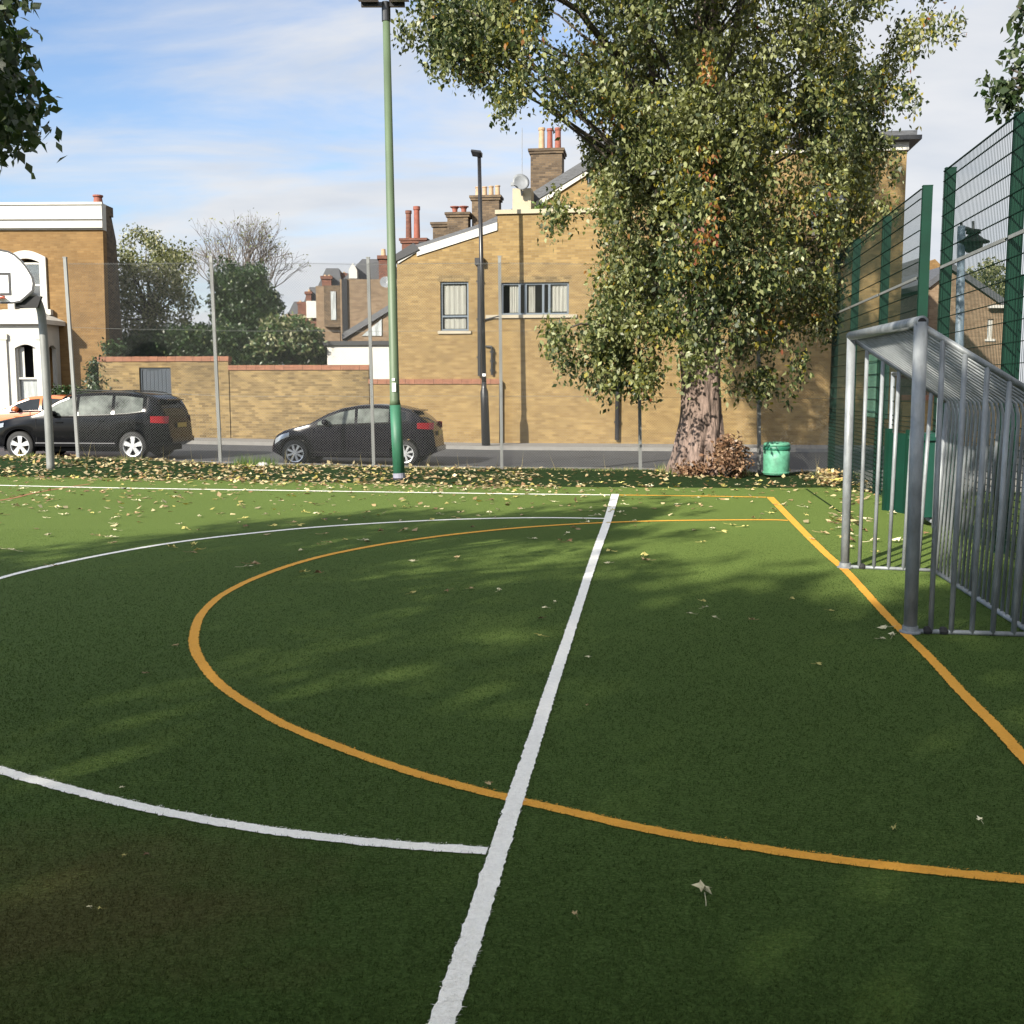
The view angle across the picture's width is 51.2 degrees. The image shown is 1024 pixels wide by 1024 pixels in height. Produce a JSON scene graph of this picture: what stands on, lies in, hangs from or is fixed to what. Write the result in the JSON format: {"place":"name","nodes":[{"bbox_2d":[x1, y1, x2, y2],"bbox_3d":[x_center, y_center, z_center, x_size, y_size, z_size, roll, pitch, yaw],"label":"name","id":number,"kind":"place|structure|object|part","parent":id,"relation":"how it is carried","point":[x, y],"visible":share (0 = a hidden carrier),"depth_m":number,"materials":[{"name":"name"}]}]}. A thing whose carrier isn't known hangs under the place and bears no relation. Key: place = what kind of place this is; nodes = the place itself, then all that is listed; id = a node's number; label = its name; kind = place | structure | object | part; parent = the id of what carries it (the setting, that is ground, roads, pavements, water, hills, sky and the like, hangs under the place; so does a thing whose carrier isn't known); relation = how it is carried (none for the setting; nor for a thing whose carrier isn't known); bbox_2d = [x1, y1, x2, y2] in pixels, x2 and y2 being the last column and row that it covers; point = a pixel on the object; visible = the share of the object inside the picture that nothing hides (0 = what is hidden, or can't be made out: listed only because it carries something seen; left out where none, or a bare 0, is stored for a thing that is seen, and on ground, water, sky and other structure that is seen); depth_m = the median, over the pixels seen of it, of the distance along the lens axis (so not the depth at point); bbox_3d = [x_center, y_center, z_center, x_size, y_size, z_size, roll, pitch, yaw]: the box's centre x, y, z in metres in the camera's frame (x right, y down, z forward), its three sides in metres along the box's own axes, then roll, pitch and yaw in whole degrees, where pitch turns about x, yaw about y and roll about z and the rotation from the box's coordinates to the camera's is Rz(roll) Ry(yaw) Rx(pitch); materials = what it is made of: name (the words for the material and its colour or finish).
{"place":"outdoors","nodes":[
{"label":"outdoors","id":0,"kind":"place"},
{"bbox_2d":[286,300,301,317],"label":"terraced house","id":1,"kind":"structure","parent":0,"point":[296,307],"depth_m":95.04,"materials":[{"name":"brick"}]},
{"bbox_2d":[302,287,315,326],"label":"terraced house","id":2,"kind":"structure","parent":0,"point":[312,308],"depth_m":76.87,"materials":[{"name":"white paint"}]},
{"bbox_2d":[316,268,346,340],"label":"terraced house","id":3,"kind":"structure","parent":0,"point":[326,294],"depth_m":63.02,"materials":[{"name":"brick"}]},
{"bbox_2d":[331,291,335,319],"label":"window","id":4,"kind":"structure","parent":3,"relation":"in","point":[333,294],"depth_m":62.55,"materials":[{"name":"white glass"}]},
{"bbox_2d":[340,249,396,340],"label":"terraced house","id":5,"kind":"structure","parent":0,"point":[351,278],"depth_m":55.23,"materials":[{"name":"brick"}]},
{"bbox_2d":[0,443,859,490],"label":"grass verge","id":6,"kind":"object","parent":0,"point":[632,477],"depth_m":19.98,"materials":[{"name":"green plant"}]},
{"bbox_2d":[358,0,408,479],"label":"floodlight pole","id":7,"kind":"object","parent":6,"relation":"on","point":[397,434],"visible":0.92,"depth_m":18.55,"materials":[{"name":"green metal"}]},
{"bbox_2d":[0,453,881,534],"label":"leaf litter","id":8,"kind":"object","parent":6,"relation":"on","point":[831,475],"visible":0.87,"depth_m":19.33,"materials":[{"name":"beige plant"}]},
{"bbox_2d":[62,256,847,473],"bbox_3d":[-1.289,-2.889,21.464,15.614,4.491,0.333,0,7,4],"label":"chain link fence","id":9,"kind":"object","parent":6,"relation":"on","point":[217,378],"visible":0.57,"depth_m":21.56,"materials":[{"name":"metal"}]},
{"bbox_2d":[391,0,967,475],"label":"poplar tree","id":10,"kind":"object","parent":6,"relation":"on","point":[697,166],"visible":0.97,"depth_m":19.04,"materials":[{"name":"green plant"}]},
{"bbox_2d":[672,430,754,477],"bbox_3d":[3.874,-1.078,20.331,1.480,0.943,1.334,3,7,26],"label":"dead shrub","id":11,"kind":"object","parent":6,"relation":"on","point":[727,464],"visible":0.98,"depth_m":20.01,"materials":[{"name":"brown plant"}]},
{"bbox_2d":[762,442,790,474],"bbox_3d":[5.050,-1.025,20.395,0.516,0.620,0.516,0,6,0],"label":"litter bin","id":12,"kind":"object","parent":6,"relation":"on","point":[776,458],"visible":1,"depth_m":20.19,"materials":[{"name":"green plastic"}]},
{"bbox_2d":[0,477,1023,1023],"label":"pitch","id":13,"kind":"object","parent":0,"point":[84,517],"visible":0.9,"depth_m":4.97,"materials":[{"name":"green plastic"}]},
{"bbox_2d":[0,249,54,469],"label":"basketball post","id":14,"kind":"object","parent":13,"relation":"on","point":[17,284],"visible":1,"depth_m":19.28,"materials":[{"name":"grey metal"}]},
{"bbox_2d":[0,0,65,178],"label":"plane tree","id":15,"kind":"object","parent":13,"relation":"on","point":[17,118],"visible":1,"depth_m":6.36,"materials":[{"name":"green plant"}]},
{"bbox_2d":[0,484,87,500],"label":"line marking","id":16,"kind":"object","parent":13,"relation":"on","point":[38,492],"visible":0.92,"depth_m":16.72,"materials":[{"name":"white paint"}]},
{"bbox_2d":[0,517,603,853],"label":"line marking","id":17,"kind":"object","parent":13,"relation":"on","point":[62,787],"visible":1,"depth_m":4.03,"materials":[{"name":"white paint"}]},
{"bbox_2d":[0,485,607,494],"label":"line marking","id":18,"kind":"object","parent":13,"relation":"on","point":[311,490],"visible":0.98,"depth_m":17.12,"materials":[{"name":"white paint"}]},
{"bbox_2d":[0,529,1023,1023],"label":"turf pile","id":19,"kind":"object","parent":13,"relation":"on","point":[570,929],"visible":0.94,"depth_m":3.81,"materials":[{"name":"green plastic"}]},
{"bbox_2d":[692,880,711,900],"bbox_3d":[0.610,1.201,3.381,0.069,0.025,0.134,3,13,-5],"label":"fallen leaf","id":20,"kind":"object","parent":19,"relation":"on","point":[701,885],"visible":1,"depth_m":3.41,"materials":[{"name":"beige plant"}]},
{"bbox_2d":[428,494,618,1023],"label":"line marking","id":21,"kind":"object","parent":13,"relation":"on","point":[556,670],"visible":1,"depth_m":3.92,"materials":[{"name":"white paint"}]},
{"bbox_2d":[188,519,1023,882],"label":"line marking","id":22,"kind":"object","parent":13,"relation":"on","point":[208,671],"visible":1,"depth_m":4.30,"materials":[{"name":"paint"}]},
{"bbox_2d":[640,495,748,496],"bbox_3d":[2.734,-0.245,16.246,2.206,0.001,0.133,1,7,9],"label":"line marking","id":23,"kind":"object","parent":13,"relation":"on","point":[690,495],"visible":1,"depth_m":16.31,"materials":[{"name":"paint"}]},
{"bbox_2d":[806,489,858,525],"bbox_3d":[4.448,-0.099,14.959,0.039,0.001,5.018,1,7,8],"label":"seam marking","id":24,"kind":"object","parent":13,"relation":"on","point":[827,503],"visible":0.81,"depth_m":15.35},
{"bbox_2d":[827,185,932,495],"bbox_3d":[5.805,-2.343,17.423,0.148,4.512,7.122,1,7,8],"label":"weld fence","id":25,"kind":"object","parent":13,"relation":"on","point":[924,216],"visible":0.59,"depth_m":16.51,"materials":[{"name":"green metal"}]},
{"bbox_2d":[867,355,888,418],"bbox_3d":[5.944,-2.057,17.390,0.030,1.050,1.666,1,7,8],"label":"sign panel","id":26,"kind":"object","parent":25,"relation":"attached to","point":[875,387],"depth_m":17.58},
{"bbox_2d":[767,497,1023,763],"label":"line marking","id":27,"kind":"object","parent":13,"relation":"on","point":[976,706],"visible":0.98,"depth_m":6.49,"materials":[{"name":"yellow paint"}]},
{"bbox_2d":[882,429,931,513],"bbox_3d":[5.155,-0.472,13.897,0.098,1.192,0.943,-2,7,-18],"label":"green board fence","id":28,"kind":"object","parent":13,"relation":"on","point":[901,470],"visible":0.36,"depth_m":14.05,"materials":[{"name":"paint"}]},
{"bbox_2d":[889,372,937,527],"bbox_3d":[5.179,-0.902,13.840,0.059,1.859,3.026,1,7,9],"label":"steel barrier","id":29,"kind":"object","parent":13,"relation":"on","point":[891,416],"visible":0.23,"depth_m":15.19,"materials":[{"name":"grey metal"}]},
{"bbox_2d":[837,315,1023,636],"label":"steel goal","id":30,"kind":"object","parent":13,"relation":"on","point":[920,354],"visible":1,"depth_m":7.64,"materials":[{"name":"grey metal"}]},
{"bbox_2d":[908,432,956,522],"bbox_3d":[4.983,-0.386,12.653,0.460,1.098,0.530,0,6,0],"label":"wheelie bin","id":31,"kind":"object","parent":13,"relation":"on","point":[929,494],"visible":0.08,"depth_m":12.44,"materials":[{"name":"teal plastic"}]},
{"bbox_2d":[931,109,1023,559],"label":"weld fence","id":32,"kind":"object","parent":13,"relation":"on","point":[1013,260],"visible":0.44,"depth_m":10.71,"materials":[{"name":"green metal"}]},
{"bbox_2d":[973,0,1023,124],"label":"roadside tree","id":33,"kind":"object","parent":13,"relation":"on","point":[1008,98],"visible":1,"depth_m":11.71,"materials":[{"name":"green plant"}]},
{"bbox_2d":[1008,274,1023,538],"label":"gate post","id":34,"kind":"object","parent":13,"relation":"on","point":[1019,337],"visible":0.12,"depth_m":11.15,"materials":[{"name":"green metal"}]},
{"bbox_2d":[0,444,1023,470],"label":"road","id":35,"kind":"structure","parent":0,"point":[202,450],"depth_m":27.62,"materials":[{"name":"grey asphalt"}]},
{"bbox_2d":[0,395,71,420],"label":"parked car","id":36,"kind":"object","parent":35,"relation":"on","point":[29,406],"visible":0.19,"depth_m":29.77,"materials":[{"name":"orange paint"}]},
{"bbox_3d":[-13.575,-2.982,29.780,0.820,0.355,0.094,1,7,5],"label":"side window","id":37,"kind":"part","parent":36,"relation":"part of","materials":[{"name":"grey glass"}]},
{"bbox_3d":[-12.679,-3.003,29.692,0.820,0.324,0.096,1,7,5],"label":"side window","id":38,"kind":"part","parent":36,"relation":"part of","materials":[{"name":"grey glass"}]},
{"bbox_2d":[0,390,193,458],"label":"parked car","id":39,"kind":"object","parent":35,"relation":"on","point":[27,433],"visible":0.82,"depth_m":25.68,"materials":[{"name":"black paint"}]},
{"bbox_3d":[-10.829,-2.532,25.715,0.710,0.458,0.130,1,7,5],"label":"side window","id":40,"kind":"part","parent":39,"relation":"part of","materials":[{"name":"grey glass"}]},
{"bbox_3d":[-9.998,-2.559,25.635,0.820,0.478,0.138,1,7,5],"label":"side window","id":41,"kind":"part","parent":39,"relation":"part of","materials":[{"name":"grey glass"}]},
{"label":"side window","id":42,"kind":"part","parent":39,"relation":"part of","materials":[{"name":"grey glass"}]},
{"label":"rear window","id":43,"kind":"part","parent":39,"relation":"part of","materials":[{"name":"black glass"}]},
{"bbox_2d":[272,404,445,465],"bbox_3d":[-3.653,-1.863,25.545,3.980,1.449,2.032,1,7,5],"label":"parked car","id":44,"kind":"object","parent":35,"relation":"on","point":[296,441],"visible":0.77,"depth_m":24.73,"materials":[{"name":"grey paint"}]},
{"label":"side window","id":45,"kind":"part","parent":44,"relation":"part of","materials":[{"name":"grey glass"}]},
{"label":"side window","id":46,"kind":"part","parent":44,"relation":"part of","materials":[{"name":"grey glass"}]},
{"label":"side window","id":47,"kind":"part","parent":44,"relation":"part of","materials":[{"name":"grey glass"}]},
{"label":"rear window","id":48,"kind":"part","parent":44,"relation":"part of","materials":[{"name":"brown glass"}]},
{"bbox_2d":[174,460,1021,471],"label":"kerb","id":49,"kind":"structure","parent":35,"relation":"on","point":[523,467],"depth_m":23.23,"materials":[{"name":"concrete"}]},
{"bbox_2d":[186,441,1023,453],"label":"kerb","id":50,"kind":"structure","parent":35,"relation":"on","point":[519,447],"depth_m":31.50,"materials":[{"name":"concrete"}]},
{"bbox_2d":[953,221,989,432],"bbox_3d":[10.130,-3.655,23.739,0.688,5.495,0.680,0,6,0],"label":"lantern lamp","id":51,"kind":"object","parent":35,"relation":"on","point":[960,279],"visible":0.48,"depth_m":23.48,"materials":[{"name":"grey metal"}]},
{"bbox_2d":[0,0,1023,382],"label":"sky","id":52,"kind":"structure","parent":0,"point":[174,112],"materials":[{"name":"blue"}]},
{"bbox_2d":[178,461,1021,491],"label":"pavement","id":53,"kind":"structure","parent":0,"point":[789,471],"depth_m":21.45,"materials":[{"name":"grey concrete"}]},
{"bbox_2d":[192,438,1023,449],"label":"pavement","id":54,"kind":"structure","parent":0,"point":[520,444],"depth_m":32.93,"materials":[{"name":"grey concrete"}]},
{"bbox_2d":[0,194,122,409],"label":"victorian house","id":55,"kind":"structure","parent":54,"relation":"on","point":[40,240],"depth_m":35.58,"materials":[{"name":"orange brick"}]},
{"bbox_2d":[2,250,52,314],"bbox_3d":[-16.202,-7.680,35.902,1.643,2.123,0.750,0,7,1],"label":"window","id":56,"kind":"structure","parent":55,"relation":"in","point":[37,266],"depth_m":35.65,"materials":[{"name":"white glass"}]},
{"bbox_2d":[0,310,64,409],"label":"bay window","id":57,"kind":"structure","parent":55,"relation":"in","point":[20,357],"depth_m":35.11,"materials":[{"name":"paint"}]},
{"bbox_2d":[51,383,100,394],"bbox_3d":[-14.306,-3.417,35.087,2.173,1.687,1.155,0,6,0],"label":"hedge","id":58,"kind":"object","parent":54,"relation":"on","point":[62,391],"visible":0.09,"depth_m":34.90,"materials":[{"name":"green plant"}]},
{"bbox_2d":[97,356,231,437],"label":"garden wall","id":59,"kind":"structure","parent":54,"relation":"on","point":[122,384],"depth_m":34.87,"materials":[{"name":"brick"}]},
{"bbox_2d":[81,337,128,392],"bbox_3d":[-13.625,-4.601,35.381,1.925,2.370,1.088,0,6,0],"label":"ivy","id":60,"kind":"object","parent":59,"relation":"attached to","point":[115,349],"visible":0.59,"depth_m":35.22,"materials":[{"name":"green plant"}]},
{"bbox_2d":[142,370,169,394],"bbox_3d":[-11.667,-3.571,35.145,0.939,2.179,0.040,1,7,7],"label":"door","id":61,"kind":"structure","parent":59,"relation":"in","point":[156,374],"depth_m":35.04,"materials":[{"name":"blue paint"}]},
{"bbox_2d":[228,365,369,438],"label":"garden wall","id":62,"kind":"structure","parent":54,"relation":"on","point":[251,429],"depth_m":34.43,"materials":[{"name":"brick"}]},
{"bbox_2d":[368,379,499,442],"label":"garden wall","id":63,"kind":"structure","parent":54,"relation":"on","point":[447,393],"depth_m":33.79,"materials":[{"name":"brick"}]},
{"bbox_2d":[471,149,489,445],"bbox_3d":[-0.928,-6.280,31.693,0.546,8.628,0.430,0,6,0],"label":"street lamp","id":64,"kind":"object","parent":54,"relation":"on","point":[478,154],"visible":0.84,"depth_m":31.77,"materials":[{"name":"black metal"}]},
{"bbox_2d":[396,130,921,444],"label":"brick building","id":65,"kind":"structure","parent":54,"relation":"on","point":[512,235],"depth_m":33.36,"materials":[{"name":"brown brick"}]},
{"bbox_2d":[438,282,470,333],"bbox_3d":[-1.805,-6.444,33.723,1.066,1.618,0.227,1,7,7],"label":"window","id":66,"kind":"structure","parent":65,"relation":"in","point":[449,289],"depth_m":33.79,"materials":[{"name":"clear glass"}]},
{"bbox_2d":[399,127,566,249],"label":"chimneys","id":67,"kind":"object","parent":65,"relation":"on","point":[547,164],"depth_m":40.38,"materials":[{"name":"brick"}]},
{"bbox_2d":[342,306,388,340],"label":"lean to","id":68,"kind":"object","parent":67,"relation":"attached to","point":[356,336],"visible":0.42,"depth_m":42.13,"materials":[{"name":"brick"}]},
{"bbox_2d":[362,319,381,335],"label":"window","id":69,"kind":"structure","parent":68,"relation":"in","point":[379,323],"depth_m":42.12,"materials":[{"name":"white glass"}]},
{"bbox_2d":[511,174,528,195],"bbox_3d":[0.285,-10.497,34.165,0.395,0.663,0.745,4,8,33],"label":"satellite dish","id":70,"kind":"object","parent":65,"relation":"attached to","point":[521,182],"visible":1,"depth_m":34.22,"materials":[{"name":"white metal"}]},
{"bbox_2d":[501,282,568,314],"bbox_3d":[0.726,-6.670,33.430,2.131,0.990,0.102,1,7,7],"label":"window","id":71,"kind":"structure","parent":65,"relation":"in","point":[555,290],"depth_m":33.41,"materials":[{"name":"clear glass"}]},
{"bbox_2d":[531,199,545,208],"bbox_3d":[0.825,-9.689,34.517,0.789,0.779,1.143,0,6,0],"label":"terrace plant","id":72,"kind":"object","parent":65,"relation":"on","point":[537,207],"visible":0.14,"depth_m":34.32,"materials":[{"name":"green plant"}]},
{"bbox_2d":[811,185,845,235],"bbox_3d":[9.455,-9.028,31.938,1.160,1.490,0.190,1,7,7],"label":"window","id":73,"kind":"structure","parent":65,"relation":"in","point":[813,234],"depth_m":31.96,"materials":[{"name":"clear glass"}]},
{"bbox_2d":[900,395,1023,445],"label":"garden wall","id":74,"kind":"structure","parent":54,"relation":"on","point":[908,407],"depth_m":32.09,"materials":[{"name":"brick"}]},
{"label":"ground","id":75,"kind":"structure","parent":0,"visible":0},
{"bbox_2d":[116,223,202,337],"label":"tree","id":76,"kind":"object","parent":75,"relation":"on","point":[152,248],"visible":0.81,"depth_m":40.25,"materials":[{"name":"green plant"}]},
{"bbox_2d":[120,318,326,364],"bbox_3d":[-10.694,-5.981,38.798,9.083,2.129,3.253,0,6,0],"label":"hedge","id":77,"kind":"object","parent":75,"relation":"on","point":[151,337],"visible":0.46,"depth_m":37.73,"materials":[{"name":"green plant"}]},
{"bbox_2d":[175,208,310,287],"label":"bare tree","id":78,"kind":"object","parent":75,"relation":"on","point":[250,249],"visible":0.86,"depth_m":43.76,"materials":[{"name":"grey plant"}]},
{"bbox_2d":[204,255,286,340],"bbox_3d":[-10.110,-6.192,40.601,3.105,6.932,4.251,-1,7,-10],"label":"ivy covered tree","id":79,"kind":"object","parent":75,"relation":"on","point":[222,276],"visible":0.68,"depth_m":39.13,"materials":[{"name":"green plant"}]},
{"bbox_2d":[243,310,328,364],"bbox_3d":[-7.892,-4.787,37.878,3.069,4.738,2.195,0,6,0],"label":"laurel bush","id":80,"kind":"object","parent":75,"relation":"on","point":[303,342],"visible":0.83,"depth_m":37.21,"materials":[{"name":"green plant"}]},
{"bbox_2d":[323,341,389,378],"bbox_3d":[-5.092,-4.390,39.398,2.522,3.604,4.220,1,7,7],"label":"white extension","id":81,"kind":"object","parent":75,"relation":"on","point":[357,353],"visible":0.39,"depth_m":37.26,"materials":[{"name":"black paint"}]},
{"bbox_2d":[901,258,939,296],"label":"brick house","id":82,"kind":"structure","parent":75,"relation":"on","point":[934,263],"depth_m":48.98,"materials":[{"name":"brick"}]},
{"bbox_2d":[898,265,1003,429],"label":"gabled house","id":83,"kind":"structure","parent":75,"relation":"on","point":[933,293],"depth_m":43.41,"materials":[{"name":"brown brick"}]},
{"bbox_2d":[985,319,994,340],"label":"window","id":84,"kind":"structure","parent":83,"relation":"in","point":[988,319],"depth_m":43.50,"materials":[{"name":"white glass"}]},
{"bbox_2d":[967,256,1005,297],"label":"distant tree","id":85,"kind":"object","parent":75,"relation":"on","point":[983,271],"visible":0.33,"depth_m":59.77,"materials":[{"name":"green plant"}]}
]}

